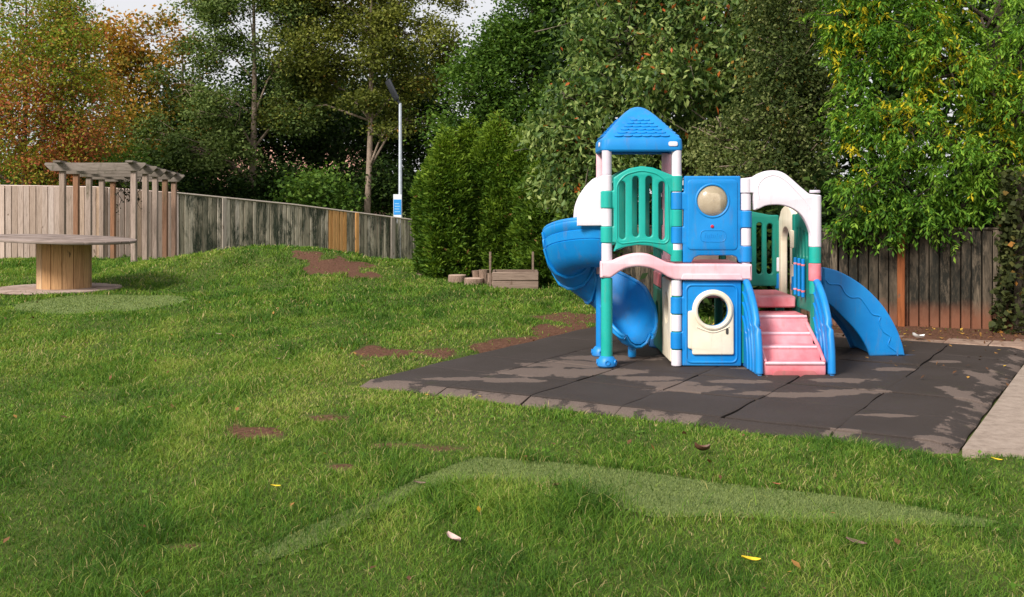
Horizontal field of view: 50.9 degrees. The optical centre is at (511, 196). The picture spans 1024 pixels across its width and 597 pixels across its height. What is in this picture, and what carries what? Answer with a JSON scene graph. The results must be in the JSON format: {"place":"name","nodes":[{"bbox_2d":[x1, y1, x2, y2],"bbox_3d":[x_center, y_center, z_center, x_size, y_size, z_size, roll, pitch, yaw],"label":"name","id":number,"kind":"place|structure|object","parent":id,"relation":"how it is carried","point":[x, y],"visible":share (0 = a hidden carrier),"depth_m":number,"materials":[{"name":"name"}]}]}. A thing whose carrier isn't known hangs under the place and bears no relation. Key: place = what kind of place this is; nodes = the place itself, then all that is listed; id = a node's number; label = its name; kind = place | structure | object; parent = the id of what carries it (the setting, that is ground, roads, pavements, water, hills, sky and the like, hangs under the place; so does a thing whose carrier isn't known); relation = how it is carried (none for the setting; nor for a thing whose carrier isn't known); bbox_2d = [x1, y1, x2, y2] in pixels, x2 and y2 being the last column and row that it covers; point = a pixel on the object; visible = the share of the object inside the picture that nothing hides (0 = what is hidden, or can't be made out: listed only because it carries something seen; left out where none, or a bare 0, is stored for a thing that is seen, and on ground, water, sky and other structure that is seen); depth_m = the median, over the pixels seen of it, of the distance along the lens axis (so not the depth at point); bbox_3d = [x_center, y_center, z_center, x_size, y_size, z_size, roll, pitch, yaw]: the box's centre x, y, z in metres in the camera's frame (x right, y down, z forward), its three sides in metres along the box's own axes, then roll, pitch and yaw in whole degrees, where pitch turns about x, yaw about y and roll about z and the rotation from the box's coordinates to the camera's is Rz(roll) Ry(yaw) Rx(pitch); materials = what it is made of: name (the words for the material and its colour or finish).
{"place":"outdoors","nodes":[
{"label":"outdoors","id":0,"kind":"place"},
{"bbox_2d":[0,0,1022,196],"label":"sky","id":1,"kind":"structure","parent":0,"point":[123,5],"materials":[{"name":"white"}]},
{"bbox_2d":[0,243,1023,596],"bbox_3d":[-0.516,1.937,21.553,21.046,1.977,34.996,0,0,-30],"label":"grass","id":2,"kind":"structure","parent":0,"point":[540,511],"depth_m":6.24,"materials":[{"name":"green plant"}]},
{"bbox_2d":[846,537,865,544],"bbox_3d":[1.537,1.539,4.800,0.085,0.024,0.052,0,0,0],"label":"fallen leaf","id":3,"kind":"object","parent":2,"relation":"on","point":[860,542],"visible":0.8,"depth_m":4.81,"materials":[{"name":"brown plant"}]},
{"bbox_2d":[0,202,1023,596],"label":"ground","id":4,"kind":"structure","parent":0,"point":[330,264],"depth_m":6.31,"materials":[{"name":"green plant"}]},
{"bbox_2d":[0,139,58,185],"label":"bush","id":5,"kind":"object","parent":4,"relation":"on","point":[2,182],"visible":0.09,"depth_m":41.39,"materials":[{"name":"green plant"}]},
{"bbox_2d":[0,234,136,294],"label":"cable drum table","id":6,"kind":"object","parent":4,"relation":"on","point":[63,263],"visible":0.96,"depth_m":17.93,"materials":[{"name":"brown wood"}]},
{"bbox_2d":[0,0,151,187],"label":"autumn tree","id":7,"kind":"object","parent":4,"relation":"on","point":[65,27],"visible":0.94,"depth_m":37.15,"materials":[{"name":"orange plant"}]},
{"bbox_2d":[0,185,178,257],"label":"timber fence","id":8,"kind":"object","parent":4,"relation":"on","point":[29,209],"visible":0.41,"depth_m":31.36,"materials":[{"name":"beige wood"}]},
{"bbox_2d":[5,294,185,313],"bbox_3d":[-6.121,1.580,16.000,2.400,0.054,2.800,0,0,0],"label":"turf oval","id":9,"kind":"object","parent":4,"relation":"on","point":[79,303],"visible":0.96,"depth_m":15.91,"materials":[{"name":"green plant"}]},
{"bbox_2d":[0,5,190,164],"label":"broadleaf tree","id":10,"kind":"object","parent":4,"relation":"on","point":[29,140],"visible":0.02,"depth_m":53.10,"materials":[{"name":"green plant"}]},
{"bbox_2d":[31,127,169,189],"bbox_3d":[-15.165,-0.170,40.301,5.311,4.884,5.000,0,0,28],"label":"bush","id":11,"kind":"object","parent":4,"relation":"on","point":[114,159],"visible":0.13,"depth_m":39.79,"materials":[{"name":"green plant"}]},
{"bbox_2d":[10,4,210,189],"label":"autumn tree","id":12,"kind":"object","parent":4,"relation":"on","point":[123,61],"visible":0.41,"depth_m":46.30,"materials":[{"name":"orange plant"}]},
{"bbox_2d":[44,160,184,261],"bbox_3d":[-10.383,0.610,28.518,2.524,2.940,5.550,0,0,-6],"label":"pergola","id":13,"kind":"object","parent":4,"relation":"on","point":[111,173],"visible":0.81,"depth_m":28.46,"materials":[{"name":"brown wood"}]},
{"bbox_2d":[113,177,141,214],"bbox_3d":[-10.580,-0.023,29.742,0.615,1.122,1.945,0,0,-33],"label":"hanging creeper","id":14,"kind":"object","parent":13,"relation":"hanging from","point":[129,192],"visible":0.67,"depth_m":29.93,"materials":[{"name":"green plant"}]},
{"bbox_2d":[104,56,241,192],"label":"shade tree","id":15,"kind":"object","parent":4,"relation":"on","point":[176,114],"visible":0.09,"depth_m":54.00,"materials":[{"name":"green plant"}]},
{"bbox_2d":[158,163,276,200],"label":"bush","id":16,"kind":"object","parent":4,"relation":"on","point":[227,189],"visible":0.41,"depth_m":43.52,"materials":[{"name":"green plant"}]},
{"bbox_2d":[113,0,341,193],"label":"oak tree","id":17,"kind":"object","parent":4,"relation":"on","point":[175,146],"visible":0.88,"depth_m":44.67,"materials":[{"name":"green plant"}]},
{"bbox_2d":[94,147,385,236],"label":"brick house","id":18,"kind":"structure","parent":4,"relation":"on","point":[334,181],"depth_m":65.17,"materials":[{"name":"brick"}]},
{"bbox_2d":[191,42,366,200],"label":"shade tree","id":19,"kind":"object","parent":4,"relation":"on","point":[315,154],"visible":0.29,"depth_m":51.13,"materials":[{"name":"green plant"}]},
{"bbox_2d":[244,149,314,203],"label":"bush","id":20,"kind":"object","parent":4,"relation":"on","point":[268,178],"visible":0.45,"depth_m":44.48,"materials":[{"name":"green plant"}]},
{"bbox_2d":[177,192,415,259],"bbox_3d":[-6.167,1.461,37.385,0.302,3.191,12.185,0,0,43],"label":"timber fence","id":21,"kind":"object","parent":4,"relation":"on","point":[208,222],"visible":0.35,"depth_m":35.67,"materials":[{"name":"grey wood"}]},
{"bbox_2d":[264,160,369,225],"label":"bush","id":22,"kind":"object","parent":4,"relation":"on","point":[329,192],"visible":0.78,"depth_m":43.00,"materials":[{"name":"green plant"}]},
{"bbox_2d":[286,76,414,220],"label":"shade tree","id":23,"kind":"object","parent":4,"relation":"on","point":[351,167],"visible":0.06,"depth_m":58.76,"materials":[{"name":"green plant"}]},
{"bbox_2d":[240,0,482,245],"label":"oak tree","id":24,"kind":"object","parent":4,"relation":"on","point":[378,31],"visible":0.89,"depth_m":44.74,"materials":[{"name":"green plant"}]},
{"bbox_2d":[341,145,421,222],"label":"bush","id":25,"kind":"object","parent":4,"relation":"on","point":[384,189],"visible":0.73,"depth_m":45.45,"materials":[{"name":"green plant"}]},
{"bbox_2d":[385,79,401,194],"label":"street lamp","id":26,"kind":"object","parent":4,"relation":"on","point":[392,90],"visible":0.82,"depth_m":40.65,"materials":[{"name":"metal"}]},
{"bbox_2d":[393,194,401,217],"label":"notice sign","id":27,"kind":"object","parent":26,"relation":"attached to","point":[397,205],"visible":0.94,"depth_m":40.53,"materials":[{"name":"blue plastic"}]},
{"bbox_2d":[334,38,472,224],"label":"shade tree","id":28,"kind":"object","parent":4,"relation":"on","point":[412,146],"visible":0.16,"depth_m":53.09,"materials":[{"name":"green plant"}]},
{"bbox_2d":[407,123,481,278],"bbox_3d":[-1.227,0.136,20.719,1.592,3.067,1.739,0,0,0],"label":"conifer","id":29,"kind":"object","parent":4,"relation":"on","point":[444,165],"visible":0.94,"depth_m":20.19,"materials":[{"name":"green plant"}]},
{"bbox_2d":[447,531,460,540],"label":"fallen leaf","id":30,"kind":"object","parent":4,"relation":"on","point":[454,536],"visible":1,"depth_m":4.92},
{"bbox_2d":[448,274,466,282],"bbox_3d":[-0.994,1.527,19.573,0.350,0.185,0.345,0,0,0],"label":"log stump","id":31,"kind":"object","parent":4,"relation":"on","point":[456,278],"visible":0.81,"depth_m":19.43,"materials":[{"name":"brown wood"}]},
{"bbox_2d":[435,115,494,276],"bbox_3d":[-0.852,0.034,21.087,1.713,3.267,1.703,0,0,0],"label":"conifer","id":32,"kind":"object","parent":4,"relation":"on","point":[467,132],"visible":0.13,"depth_m":20.83,"materials":[{"name":"green plant"}]},
{"bbox_2d":[464,277,483,284],"bbox_3d":[-0.667,1.540,19.109,0.381,0.170,0.375,0,0,0],"label":"log stump","id":33,"kind":"object","parent":4,"relation":"on","point":[471,280],"visible":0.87,"depth_m":18.97,"materials":[{"name":"brown wood"}]},
{"bbox_2d":[472,270,478,276],"bbox_3d":[-0.631,1.482,19.320,0.186,0.298,0.173,0,0,0],"label":"upright log","id":34,"kind":"object","parent":4,"relation":"on","point":[475,273],"visible":0.42,"depth_m":19.25,"materials":[{"name":"brown wood"}]},
{"bbox_2d":[479,269,488,284],"bbox_3d":[-0.498,1.470,19.139,0.184,0.320,0.184,0,0,0],"label":"upright log","id":35,"kind":"object","parent":4,"relation":"on","point":[483,273],"visible":0.63,"depth_m":19.07,"materials":[{"name":"brown wood"}]},
{"bbox_2d":[456,109,520,272],"bbox_3d":[-0.247,-0.011,20.834,1.864,3.405,1.832,0,0,0],"label":"conifer","id":36,"kind":"object","parent":4,"relation":"on","point":[493,136],"visible":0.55,"depth_m":20.32,"materials":[{"name":"green plant"}]},
{"bbox_2d":[489,252,490,285],"bbox_3d":[-0.373,1.264,18.425,0.036,0.620,0.035,0,0,0],"label":"garden stake","id":37,"kind":"object","parent":4,"relation":"on","point":[489,268],"visible":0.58,"depth_m":18.41,"materials":[{"name":"beige wood"}]},
{"bbox_2d":[487,273,492,285],"bbox_3d":[-0.368,1.498,18.961,0.165,0.277,0.153,0,0,0],"label":"upright log","id":38,"kind":"object","parent":4,"relation":"on","point":[488,278],"visible":0.32,"depth_m":18.91,"materials":[{"name":"brown wood"}]},
{"bbox_2d":[0,314,1023,595],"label":"clover","id":39,"kind":"object","parent":4,"relation":"on","point":[1012,584],"visible":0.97,"depth_m":6.75,"materials":[{"name":"green plant"}]},
{"bbox_2d":[3,300,1023,593],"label":"leaf litter","id":40,"kind":"object","parent":4,"relation":"on","point":[797,564],"visible":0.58,"depth_m":9.16,"materials":[{"name":"brown plant"}]},
{"bbox_2d":[492,270,537,288],"bbox_3d":[0.058,1.459,18.625,0.787,0.330,0.645,0,0,0],"label":"planter box","id":41,"kind":"object","parent":4,"relation":"on","point":[523,279],"visible":0.85,"depth_m":18.30,"materials":[{"name":"wood"}]},
{"bbox_2d":[483,117,549,279],"bbox_3d":[0.307,0.066,20.675,1.771,3.277,1.748,0,0,0],"label":"conifer","id":42,"kind":"object","parent":4,"relation":"on","point":[521,162],"visible":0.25,"depth_m":20.16,"materials":[{"name":"green plant"}]},
{"bbox_2d":[403,0,637,149],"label":"broadleaf tree","id":43,"kind":"object","parent":4,"relation":"on","point":[492,62],"visible":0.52,"depth_m":28.13,"materials":[{"name":"green plant"}]},
{"bbox_2d":[532,252,533,271],"bbox_3d":[0.358,1.264,18.425,0.036,0.620,0.035,0,0,0],"label":"garden stake","id":44,"kind":"object","parent":4,"relation":"on","point":[532,261],"visible":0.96,"depth_m":18.41,"materials":[{"name":"brown wood"}]},
{"bbox_2d":[504,147,576,284],"bbox_3d":[0.836,0.236,19.558,1.878,2.898,1.827,0,0,-21],"label":"conifer","id":45,"kind":"object","parent":4,"relation":"on","point":[524,230],"visible":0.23,"depth_m":19.20,"materials":[{"name":"green plant"}]},
{"bbox_2d":[553,206,638,288],"bbox_3d":[1.428,0.541,18.344,1.715,2.295,1.762,0,0,0],"label":"conifer","id":46,"kind":"object","parent":4,"relation":"on","point":[558,216],"depth_m":18.23,"materials":[{"name":"green plant"}]},
{"bbox_2d":[252,455,998,563],"bbox_3d":[0.622,1.582,5.628,3.560,0.057,1.900,0,0,0],"label":"turf strip","id":47,"kind":"object","parent":4,"relation":"on","point":[678,489],"visible":0.8,"depth_m":5.61,"materials":[{"name":"green plant"}]},
{"bbox_2d":[612,172,691,275],"bbox_3d":[3.003,0.659,17.543,3.254,2.171,2.372,0,0,15],"label":"bush","id":48,"kind":"object","parent":4,"relation":"on","point":[619,254],"visible":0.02,"depth_m":17.23,"materials":[{"name":"green plant"}]},
{"bbox_2d":[507,0,811,221],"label":"cherry tree","id":49,"kind":"object","parent":4,"relation":"on","point":[579,125],"visible":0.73,"depth_m":16.83,"materials":[{"name":"green plant"}]},
{"bbox_2d":[518,0,870,209],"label":"shade tree","id":50,"kind":"object","parent":4,"relation":"on","point":[550,58],"depth_m":24.21,"materials":[{"name":"green plant"}]},
{"bbox_2d":[694,442,709,450],"bbox_3d":[1.163,1.527,6.567,0.102,0.057,0.055,0,0,0],"label":"fallen leaf","id":51,"kind":"object","parent":4,"relation":"on","point":[702,447],"visible":1,"depth_m":6.56,"materials":[{"name":"brown plant"}]},
{"bbox_2d":[640,162,830,319],"bbox_3d":[2.964,0.725,14.137,3.062,2.383,2.132,0,0,0],"label":"bush","id":52,"kind":"object","parent":4,"relation":"on","point":[709,302],"visible":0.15,"depth_m":13.91,"materials":[{"name":"green plant"}]},
{"bbox_2d":[741,555,760,559],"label":"fallen leaf","id":53,"kind":"object","parent":4,"relation":"on","point":[749,557],"visible":1,"depth_m":4.58,"materials":[{"name":"yellow plant"}]},
{"bbox_2d":[681,0,852,218],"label":"birch tree","id":54,"kind":"object","parent":4,"relation":"on","point":[802,98],"visible":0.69,"depth_m":15.84,"materials":[{"name":"green plant"}]},
{"bbox_2d":[612,225,1014,328],"bbox_3d":[4.339,1.046,14.508,9.460,1.393,2.047,0,0,39],"label":"timber fence","id":55,"kind":"object","parent":4,"relation":"on","point":[923,285],"visible":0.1,"depth_m":13.15,"materials":[{"name":"brown wood"}]},
{"bbox_2d":[775,160,924,228],"bbox_3d":[4.570,0.677,15.175,3.180,2.374,2.521,0,0,0],"label":"bush","id":56,"kind":"object","parent":4,"relation":"on","point":[833,214],"visible":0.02,"depth_m":14.94,"materials":[{"name":"green plant"}]},
{"bbox_2d":[695,0,1023,224],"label":"shade tree","id":57,"kind":"object","parent":4,"relation":"on","point":[893,93],"visible":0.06,"depth_m":22.69,"materials":[{"name":"green plant"}]},
{"bbox_2d":[794,0,1023,263],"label":"ash tree","id":58,"kind":"object","parent":4,"relation":"on","point":[991,85],"visible":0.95,"depth_m":13.14,"materials":[{"name":"green plant"}]},
{"bbox_2d":[834,333,1023,349],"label":"paving slabs","id":59,"kind":"structure","parent":4,"relation":"on","point":[1017,343],"depth_m":11.86,"materials":[{"name":"concrete"}]},
{"bbox_2d":[912,332,924,337],"bbox_3d":[4.568,1.561,12.074,0.163,0.073,0.086,0,0,-24],"label":"litter scrap","id":60,"kind":"object","parent":59,"relation":"on","point":[918,336],"visible":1,"depth_m":12.05,"materials":[{"name":"white paper"}]},
{"bbox_2d":[889,149,1015,231],"bbox_3d":[6.361,0.565,14.584,2.777,2.405,2.723,0,0,-42],"label":"bush","id":61,"kind":"object","parent":4,"relation":"on","point":[982,218],"visible":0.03,"depth_m":14.43,"materials":[{"name":"green plant"}]},
{"bbox_2d":[911,1,1023,200],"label":"shade tree","id":62,"kind":"object","parent":4,"relation":"on","point":[985,4],"visible":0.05,"depth_m":17.39,"materials":[{"name":"green plant"}]},
{"bbox_2d":[930,0,1023,164],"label":"shade tree","id":63,"kind":"object","parent":4,"relation":"on","point":[973,55],"visible":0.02,"depth_m":22.32,"materials":[{"name":"green plant"}]},
{"bbox_2d":[988,165,1023,334],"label":"ivy clad post","id":64,"kind":"object","parent":4,"relation":"on","point":[1014,232],"visible":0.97,"depth_m":12.54,"materials":[{"name":"green plant"}]},
{"bbox_2d":[360,326,1023,453],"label":"rubber paving","id":65,"kind":"structure","parent":0,"point":[938,407],"depth_m":8.99,"materials":[{"name":"rubber"}]},
{"bbox_2d":[541,107,904,376],"bbox_3d":[2.167,0.378,10.528,3.752,2.484,1.968,0,0,0],"label":"playground set","id":66,"kind":"object","parent":65,"relation":"on","point":[700,224],"visible":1,"depth_m":10.07,"materials":[{"name":"teal plastic"}]},
{"bbox_2d":[779,206,796,294],"bbox_3d":[2.845,0.600,11.052,0.112,0.999,0.656,0,0,0],"label":"panel","id":67,"kind":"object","parent":66,"relation":"in","point":[785,219],"depth_m":11.27,"materials":[{"name":"beige plastic"}]},
{"bbox_2d":[962,365,1023,458],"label":"concrete path","id":68,"kind":"structure","parent":0,"point":[1000,429],"depth_m":7.40,"materials":[{"name":"beige concrete"}]}
]}

